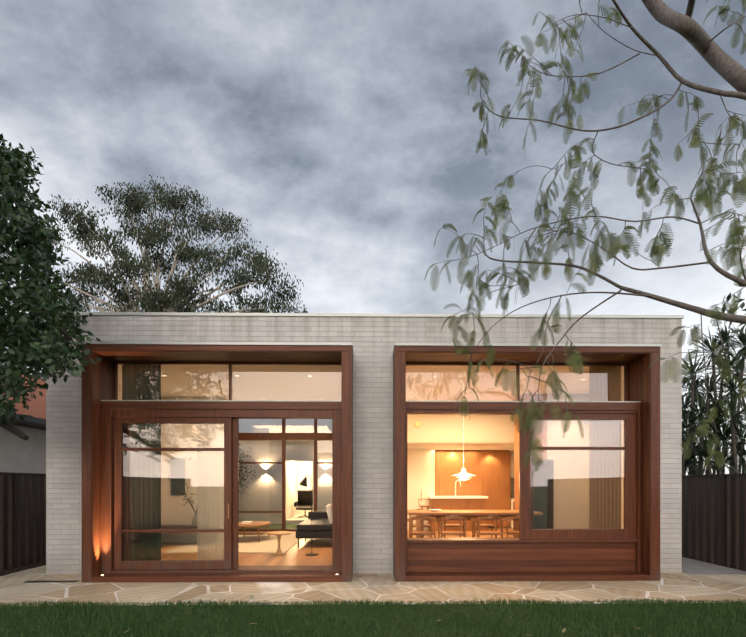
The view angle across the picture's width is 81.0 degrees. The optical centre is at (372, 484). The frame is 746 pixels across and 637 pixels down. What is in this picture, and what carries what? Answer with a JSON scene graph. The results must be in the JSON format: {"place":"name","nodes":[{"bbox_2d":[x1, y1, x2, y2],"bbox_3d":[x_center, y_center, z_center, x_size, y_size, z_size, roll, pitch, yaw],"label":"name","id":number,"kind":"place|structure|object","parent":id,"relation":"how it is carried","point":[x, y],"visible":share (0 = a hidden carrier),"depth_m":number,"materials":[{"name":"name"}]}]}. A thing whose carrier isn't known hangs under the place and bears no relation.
{"place":"outdoors","nodes":[
{"label":"outdoors","id":0,"kind":"place"},
{"bbox_2d":[0,475,45,570],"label":"fence","id":1,"kind":"object","parent":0,"point":[31,519],"depth_m":8.11,"materials":[{"name":"grey"}]},
{"bbox_2d":[0,425,45,473],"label":"neighbour wall","id":2,"kind":"structure","parent":0,"point":[18,454],"depth_m":10.05,"materials":[{"name":"grey paint"}]},
{"bbox_2d":[0,560,45,575],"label":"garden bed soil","id":3,"kind":"structure","parent":0,"point":[20,568],"depth_m":7.79,"materials":[{"name":"brown soil"}]},
{"bbox_2d":[2,374,45,418],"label":"neighbour roof tiles","id":4,"kind":"object","parent":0,"point":[37,408],"depth_m":11.38,"materials":[{"name":"tile"}]},
{"bbox_2d":[7,413,45,429],"bbox_3d":[-10.982,-1.424,13.291,6.800,0.170,18.600,0,0,-1],"label":"gutter","id":5,"kind":"object","parent":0,"point":[34,422],"depth_m":9.70,"materials":[{"name":"grey metal"}]},
{"bbox_2d":[0,134,101,439],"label":"tree","id":6,"kind":"object","parent":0,"point":[26,342],"depth_m":4.68,"materials":[{"name":"green plant"}]},
{"bbox_2d":[6,173,307,312],"bbox_3d":[-15.791,-11.432,29.833,22.891,23.038,10.944,0,0,-1],"label":"eucalypt tree","id":7,"kind":"object","parent":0,"point":[137,203],"depth_m":28.92,"materials":[{"name":"green plant"}]},
{"bbox_2d":[161,396,224,542],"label":"wall","id":8,"kind":"structure","parent":0,"point":[166,479],"depth_m":10.38,"materials":[{"name":"white paint"}]},
{"bbox_2d":[171,458,184,494],"bbox_3d":[-4.626,-0.194,10.360,0.330,0.870,0.031,0,0,-1],"label":"picture","id":9,"kind":"object","parent":8,"relation":"attached to","point":[179,461],"depth_m":10.35},
{"bbox_2d":[161,525,196,528],"bbox_3d":[-4.437,1.161,10.102,1.600,0.420,0.540,0,0,-1],"label":"living bench","id":10,"kind":"object","parent":8,"relation":"attached to","point":[171,526],"depth_m":9.98,"materials":[{"name":"brown wood"}]},
{"bbox_2d":[192,513,196,525],"bbox_3d":[-4.087,0.801,10.087,0.180,0.300,0.175,0,0,-1],"label":"vase","id":11,"kind":"object","parent":10,"relation":"on","point":[194,520],"depth_m":10.02,"materials":[{"name":"grey ceramic"}]},
{"bbox_2d":[162,457,240,512],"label":"branches","id":12,"kind":"object","parent":11,"relation":"in","point":[186,483],"depth_m":9.97,"materials":[{"name":"plant"}]},
{"bbox_2d":[239,419,331,530],"bbox_3d":[-2.764,-0.364,12.931,5.175,3.470,0.150,0,0,-1],"label":"window frame","id":13,"kind":"structure","parent":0,"point":[284,436],"depth_m":12.87,"materials":[{"name":"brown wood"}]},
{"bbox_2d":[239,419,331,528],"bbox_3d":[-2.756,-0.304,12.926,5.160,3.350,0.001,0,0,-1],"label":"living room glazing","id":14,"kind":"object","parent":13,"relation":"in","point":[274,469],"visible":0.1,"depth_m":12.92,"materials":[{"name":"clear glass"}]},
{"bbox_2d":[239,419,331,432],"bbox_3d":[-2.665,-3.069,19.258,6.600,2.620,5.300,0,0,-1],"label":"window glass","id":15,"kind":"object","parent":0,"point":[292,424],"depth_m":17.94,"materials":[{"name":"clear glass"}]},
{"bbox_2d":[161,527,512,565],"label":"wood floor","id":16,"kind":"structure","parent":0,"point":[295,555],"depth_m":8.60,"materials":[{"name":"brown wood"}]},
{"bbox_2d":[162,534,300,552],"bbox_3d":[-3.016,1.362,10.377,2.450,0.018,3.250,0,0,-1],"label":"rug","id":17,"kind":"object","parent":16,"relation":"on","point":[253,544],"visible":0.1,"depth_m":9.91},
{"bbox_2d":[239,521,270,541],"bbox_3d":[-3.007,1.163,10.802,0.920,0.423,1.320,0,0,-1],"label":"coffee table","id":18,"kind":"object","parent":17,"relation":"on","point":[257,524],"visible":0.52,"depth_m":10.75,"materials":[{"name":"brown wood"}]},
{"bbox_2d":[241,521,253,523],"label":"living books","id":19,"kind":"object","parent":18,"relation":"on","point":[247,522],"visible":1,"depth_m":10.65,"materials":[{"name":"white paper"}]},
{"bbox_2d":[267,531,290,555],"bbox_3d":[-1.857,1.153,8.628,0.470,0.435,0.470,0,0,-1],"label":"side table","id":20,"kind":"object","parent":17,"relation":"on","point":[278,534],"visible":1,"depth_m":8.58,"materials":[{"name":"beige wood"}]},
{"bbox_2d":[299,475,318,555],"bbox_3d":[-1.242,0.590,8.500,0.257,1.562,0.390,0,0,44],"label":"floor lamp","id":21,"kind":"object","parent":16,"relation":"on","point":[303,482],"visible":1,"depth_m":8.45,"materials":[{"name":"black metal"}]},
{"bbox_2d":[296,511,331,538],"bbox_3d":[-1.174,0.841,10.628,1.060,0.660,2.240,0,0,-1],"label":"living room sofa","id":22,"kind":"object","parent":16,"relation":"on","point":[315,525],"visible":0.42,"depth_m":9.53,"materials":[{"name":"grey fabric"}]},
{"bbox_2d":[326,504,331,523],"bbox_3d":[-0.966,0.671,10.051,0.202,0.455,0.480,0,0,-1],"label":"cushion","id":23,"kind":"object","parent":22,"relation":"on","point":[329,509],"visible":0.58,"depth_m":9.81,"materials":[{"name":"white fabric"}]},
{"bbox_2d":[409,509,430,537],"bbox_3d":[1.111,0.975,10.243,0.565,0.792,0.517,0,0,-1],"label":"dining chair","id":24,"kind":"object","parent":16,"relation":"on","point":[425,525],"visible":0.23,"depth_m":10.26,"materials":[{"name":"brown wood"}]},
{"bbox_2d":[407,515,435,537],"bbox_3d":[0.964,0.975,8.604,0.565,0.792,0.517,0,0,-1],"label":"dining chair","id":25,"kind":"object","parent":16,"relation":"on","point":[411,519],"visible":0.81,"depth_m":8.44,"materials":[{"name":"brown wood"}]},
{"bbox_2d":[436,515,465,537],"bbox_3d":[1.554,0.975,8.612,0.565,0.792,0.517,0,0,-1],"label":"dining chair","id":26,"kind":"object","parent":16,"relation":"on","point":[442,532],"visible":0.75,"depth_m":8.45,"materials":[{"name":"brown wood"}]},
{"bbox_2d":[443,509,463,537],"bbox_3d":[1.861,0.975,10.254,0.565,0.792,0.517,0,0,-1],"label":"dining chair","id":27,"kind":"object","parent":16,"relation":"on","point":[445,525],"visible":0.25,"depth_m":10.02,"materials":[{"name":"brown wood"}]},
{"bbox_2d":[429,499,486,530],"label":"kitchen island battens","id":28,"kind":"object","parent":16,"relation":"on","point":[462,504],"visible":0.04,"depth_m":12.94,"materials":[{"name":"brown wood"}]},
{"bbox_2d":[428,496,487,498],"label":"countertop","id":29,"kind":"structure","parent":28,"relation":"on","point":[457,497],"depth_m":12.90,"materials":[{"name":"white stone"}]},
{"bbox_2d":[407,510,542,537],"bbox_3d":[2.098,0.968,9.423,2.750,0.805,1.000,0,0,-1],"label":"dining table","id":30,"kind":"object","parent":16,"relation":"on","point":[468,514],"visible":0.4,"depth_m":9.28,"materials":[{"name":"brown wood"}]},
{"bbox_2d":[472,509,494,537],"bbox_3d":[2.611,0.975,10.264,0.565,0.792,0.517,0,0,-1],"label":"dining chair","id":31,"kind":"object","parent":16,"relation":"on","point":[491,525],"visible":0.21,"depth_m":10.26,"materials":[{"name":"brown wood"}]},
{"bbox_2d":[471,515,502,537],"bbox_3d":[2.274,0.975,8.622,0.565,0.792,0.517,0,0,-1],"label":"dining chair","id":32,"kind":"object","parent":16,"relation":"on","point":[495,532],"visible":0.81,"depth_m":8.46,"materials":[{"name":"brown wood"}]},
{"bbox_2d":[500,515,518,536],"bbox_3d":[2.824,0.975,8.629,0.565,0.792,0.517,0,0,-1],"label":"dining chair","id":33,"kind":"object","parent":16,"relation":"on","point":[506,532],"visible":0.44,"depth_m":8.46,"materials":[{"name":"brown wood"}]},
{"bbox_2d":[118,380,623,528],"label":"house interior walls","id":34,"kind":"structure","parent":0,"point":[622,437],"depth_m":8.83,"materials":[{"name":"white paint"}]},
{"bbox_2d":[0,524,745,636],"bbox_3d":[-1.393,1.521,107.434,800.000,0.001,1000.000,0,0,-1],"label":"lawn","id":35,"kind":"structure","parent":0,"point":[288,526],"depth_m":4.90,"materials":[{"name":"green plant"}]},
{"bbox_2d":[0,472,45,567],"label":"fence rails","id":36,"kind":"object","parent":35,"relation":"on","point":[15,516],"visible":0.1,"depth_m":7.90,"materials":[{"name":"black wood"}]},
{"bbox_2d":[239,442,261,499],"bbox_3d":[-4.835,-0.316,14.772,2.072,3.678,2.346,0,0,-1],"label":"courtyard tree","id":37,"kind":"object","parent":35,"relation":"on","point":[242,466],"depth_m":14.93,"materials":[{"name":"green plant"}]},
{"bbox_2d":[239,440,331,523],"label":"wing walls","id":38,"kind":"structure","parent":35,"relation":"on","point":[299,461],"depth_m":16.90,"materials":[{"name":"white paint"}]},
{"bbox_2d":[294,490,312,509],"bbox_3d":[-2.876,0.638,18.598,0.880,0.832,0.792,0,0,-1],"label":"armchair","id":39,"kind":"object","parent":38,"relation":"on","point":[303,498],"visible":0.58,"depth_m":18.71,"materials":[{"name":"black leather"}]},
{"bbox_2d":[46,315,681,573],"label":"brick house walls","id":40,"kind":"structure","parent":35,"relation":"on","point":[373,340],"depth_m":7.44,"materials":[{"name":"grey brick"}]},
{"bbox_2d":[118,364,340,365],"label":"curtain track","id":41,"kind":"structure","parent":40,"relation":"attached to","point":[236,365],"depth_m":7.58,"materials":[{"name":"white paint"}]},
{"bbox_2d":[122,364,160,559],"bbox_3d":[-3.997,-0.359,7.548,0.670,3.440,0.100,0,0,-1],"label":"curtain","id":42,"kind":"object","parent":41,"relation":"hanging from","point":[139,386],"depth_m":7.54,"materials":[{"name":"white fabric"}]},
{"bbox_2d":[197,424,223,559],"bbox_3d":[-2.771,0.066,7.525,0.500,2.590,0.100,0,0,-1],"label":"sheer curtain","id":43,"kind":"object","parent":41,"relation":"hanging from","point":[205,524],"depth_m":7.52,"materials":[{"name":"white fabric"}]},
{"bbox_2d":[48,312,683,318],"bbox_3d":[-0.150,-2.884,11.080,10.860,0.050,7.325,0,0,-1],"label":"roof flashing","id":44,"kind":"object","parent":40,"relation":"on","point":[358,315],"visible":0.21,"depth_m":7.42,"materials":[{"name":"grey metal"}]},
{"bbox_2d":[118,366,623,400],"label":"ceiling","id":45,"kind":"structure","parent":40,"relation":"on","point":[447,388],"depth_m":8.96,"materials":[{"name":"white paint"}]},
{"bbox_2d":[452,383,475,479],"bbox_3d":[1.868,-1.097,9.020,0.500,2.005,0.500,0,0,-1],"label":"pendant lamp","id":46,"kind":"object","parent":45,"relation":"hanging from","point":[463,475],"visible":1,"depth_m":9.00,"materials":[{"name":"white metal"}]},
{"bbox_2d":[407,414,513,450],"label":"kitchen bulkhead ceiling","id":47,"kind":"structure","parent":40,"relation":"on","point":[445,432],"depth_m":11.81,"materials":[{"name":"white paint"}]},
{"bbox_2d":[414,421,420,427],"bbox_3d":[1.200,-1.629,11.778,0.170,0.170,0.022,0,0,-1],"label":"downlight","id":48,"kind":"object","parent":47,"relation":"in","point":[417,424],"visible":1,"depth_m":11.77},
{"bbox_2d":[534,460,553,528],"bbox_3d":[3.787,0.406,9.886,0.440,1.930,0.378,0,0,-1],"label":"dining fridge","id":49,"kind":"object","parent":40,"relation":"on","point":[542,490],"depth_m":9.70,"materials":[{"name":"grey"}]},
{"bbox_2d":[589,366,620,528],"bbox_3d":[4.067,-0.359,7.660,0.540,3.440,0.100,0,0,-1],"label":"curtain","id":50,"kind":"object","parent":40,"relation":"hanging from","point":[599,384],"depth_m":7.65,"materials":[{"name":"white fabric"}]},
{"bbox_2d":[0,565,745,605],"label":"sandstone paving","id":51,"kind":"structure","parent":35,"relation":"on","point":[383,586],"depth_m":6.24,"materials":[{"name":"beige stone"}]},
{"bbox_2d":[23,580,79,582],"bbox_3d":[-5.011,1.507,6.814,0.800,0.004,0.120,0,0,-1],"label":"drain grate","id":52,"kind":"object","parent":51,"relation":"on","point":[50,581],"visible":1,"depth_m":6.81,"materials":[{"name":"grey metal"}]},
{"bbox_2d":[82,350,352,582],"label":"box sides","id":53,"kind":"object","parent":51,"relation":"on","point":[347,467],"visible":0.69,"depth_m":6.80,"materials":[{"name":"brown wood"}]},
{"bbox_2d":[92,350,341,576],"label":"box reveal boards","id":54,"kind":"object","parent":53,"relation":"attached to","point":[102,380],"visible":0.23,"depth_m":6.89,"materials":[{"name":"brown wood"}]},
{"bbox_2d":[101,409,340,573],"bbox_3d":[-2.422,0.103,7.210,3.845,2.635,0.400,0,0,-1],"label":"sliding door frame","id":55,"kind":"object","parent":53,"relation":"in","point":[114,528],"visible":0.92,"depth_m":7.04,"materials":[{"name":"brown wood"}]},
{"bbox_2d":[122,423,223,560],"bbox_3d":[-3.185,0.116,7.099,1.720,2.230,0.070,0,0,-1],"label":"box door glass","id":56,"kind":"object","parent":55,"relation":"in","point":[167,503],"visible":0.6,"depth_m":7.08,"materials":[{"name":"clear glass"}]},
{"bbox_2d":[82,344,352,582],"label":"box top deck","id":57,"kind":"structure","parent":51,"relation":"on","point":[239,577],"depth_m":6.78,"materials":[{"name":"brown wood"}]},
{"bbox_2d":[93,350,340,409],"bbox_3d":[-2.420,-1.647,7.099,3.845,0.865,0.623,0,0,-1],"label":"box soffit hood","id":58,"kind":"object","parent":57,"relation":"attached to","point":[224,356],"visible":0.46,"depth_m":7.01,"materials":[{"name":"brown wood"}]},
{"bbox_2d":[80,341,353,401],"bbox_3d":[-2.420,-1.774,7.083,4.194,0.870,0.655,0,0,-1],"label":"box flashing","id":59,"kind":"object","parent":57,"relation":"on","point":[244,343],"visible":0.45,"depth_m":6.77,"materials":[{"name":"metal"}]},
{"bbox_2d":[114,362,340,399],"bbox_3d":[-2.424,-1.711,7.390,3.846,0.713,0.060,0,0,-1],"label":"window frame","id":60,"kind":"object","parent":57,"relation":"attached to","point":[230,364],"visible":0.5,"depth_m":7.36,"materials":[{"name":"brown wood"}]},
{"bbox_2d":[117,364,340,400],"bbox_3d":[-2.424,-1.711,7.390,3.846,0.713,0.001,0,0,-1],"label":"clerestory glass","id":61,"kind":"object","parent":60,"relation":"in","point":[228,381],"depth_m":7.39,"materials":[{"name":"clear glass"}]},
{"bbox_2d":[124,584,642,635],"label":"fallen leaves","id":62,"kind":"object","parent":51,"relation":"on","point":[564,630],"visible":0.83,"depth_m":4.55,"materials":[{"name":"brown plant"}]},
{"bbox_2d":[393,345,659,581],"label":"box top deck","id":63,"kind":"structure","parent":51,"relation":"on","point":[533,576],"depth_m":6.85,"materials":[{"name":"brown wood"}]},
{"bbox_2d":[406,363,627,400],"bbox_3d":[2.425,-1.711,7.458,3.846,0.713,0.060,0,0,-1],"label":"window frame","id":64,"kind":"object","parent":63,"relation":"attached to","point":[517,365],"visible":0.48,"depth_m":7.44,"materials":[{"name":"brown wood"}]},
{"bbox_2d":[406,365,624,400],"bbox_3d":[2.425,-1.711,7.458,3.846,0.713,0.001,0,0,-1],"label":"clerestory glass","id":65,"kind":"object","parent":64,"relation":"in","point":[534,383],"visible":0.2,"depth_m":7.46,"materials":[{"name":"clear glass"}]},
{"bbox_2d":[407,542,635,571],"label":"box spandrel boards","id":66,"kind":"object","parent":63,"relation":"attached to","point":[531,557],"visible":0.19,"depth_m":7.14,"materials":[{"name":"brown wood"}]},
{"bbox_2d":[406,410,640,572],"bbox_3d":[2.428,0.103,7.278,3.845,2.635,0.400,0,0,-1],"label":"window frame","id":67,"kind":"object","parent":63,"relation":"in","point":[631,530],"visible":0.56,"depth_m":7.13,"materials":[{"name":"brown wood"}]},
{"bbox_2d":[530,419,624,528],"bbox_3d":[3.369,-0.170,7.191,1.610,1.798,0.070,0,0,-1],"label":"window glass","id":68,"kind":"object","parent":67,"relation":"in","point":[567,471],"visible":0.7,"depth_m":7.17,"materials":[{"name":"clear glass"}]},
{"bbox_2d":[393,352,659,581],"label":"box sides","id":69,"kind":"object","parent":63,"relation":"attached to","point":[399,467],"visible":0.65,"depth_m":6.87,"materials":[{"name":"brown wood"}]},
{"bbox_2d":[405,352,649,575],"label":"box reveal boards","id":70,"kind":"object","parent":69,"relation":"attached to","point":[639,381],"visible":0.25,"depth_m":7.01,"materials":[{"name":"brown wood"}]},
{"bbox_2d":[392,343,661,401],"bbox_3d":[2.429,-1.774,7.150,4.194,0.870,0.655,0,0,-1],"label":"metal flashing","id":71,"kind":"object","parent":63,"relation":"attached to","point":[508,344],"visible":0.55,"depth_m":6.83,"materials":[{"name":"grey metal"}]},
{"bbox_2d":[406,352,649,409],"bbox_3d":[2.429,-1.647,7.166,3.845,0.865,0.623,0,0,-1],"label":"box soffit hood","id":72,"kind":"object","parent":63,"relation":"attached to","point":[518,357],"visible":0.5,"depth_m":7.08,"materials":[{"name":"brown wood"}]},
{"bbox_2d":[682,473,745,566],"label":"fence rails","id":73,"kind":"object","parent":35,"relation":"on","point":[723,517],"visible":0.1,"depth_m":8.08,"materials":[{"name":"black wood"}]},
{"bbox_2d":[682,284,745,474],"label":"spiky plant","id":74,"kind":"object","parent":35,"relation":"on","point":[688,415],"depth_m":10.06,"materials":[{"name":"green plant"}]},
{"bbox_2d":[0,0,745,474],"label":"sky","id":75,"kind":"structure","parent":0,"point":[346,134],"materials":[{"name":"grey"}]},
{"bbox_2d":[407,449,434,529],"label":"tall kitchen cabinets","id":76,"kind":"object","parent":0,"point":[420,469],"visible":0.23,"depth_m":13.36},
{"bbox_2d":[418,498,430,527],"bbox_3d":[1.543,0.890,12.985,0.404,0.965,0.389,0,0,-1],"label":"chair","id":77,"kind":"object","parent":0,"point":[422,506],"visible":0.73,"depth_m":12.93,"materials":[{"name":"brown wood"}]},
{"bbox_2d":[435,450,510,527],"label":"wall paneling","id":78,"kind":"structure","parent":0,"point":[491,471],"depth_m":13.87,"materials":[{"name":"brown wood"}]},
{"bbox_2d":[509,450,513,527],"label":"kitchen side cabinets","id":79,"kind":"object","parent":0,"point":[512,468],"visible":0.12,"depth_m":14.11,"materials":[{"name":"wood"}]},
{"bbox_2d":[406,366,623,366],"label":"dining curtain track","id":80,"kind":"structure","parent":0,"point":[501,366],"depth_m":7.64,"materials":[{"name":"brown metal"}]},
{"bbox_2d":[514,394,588,528],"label":"dining nib wall","id":81,"kind":"structure","parent":0,"point":[575,468],"depth_m":10.11,"materials":[{"name":"white paint"}]},
{"bbox_2d":[425,0,745,470],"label":"jacaranda tree","id":82,"kind":"object","parent":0,"point":[699,198],"depth_m":4.77,"materials":[{"name":"green plant"}]},
{"bbox_2d":[682,476,745,570],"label":"fence","id":83,"kind":"object","parent":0,"point":[701,518],"depth_m":8.31,"materials":[{"name":"grey"}]},
{"bbox_2d":[682,557,745,574],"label":"concrete path","id":84,"kind":"structure","parent":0,"point":[692,567],"depth_m":7.75,"materials":[{"name":"grey concrete"}]}
]}

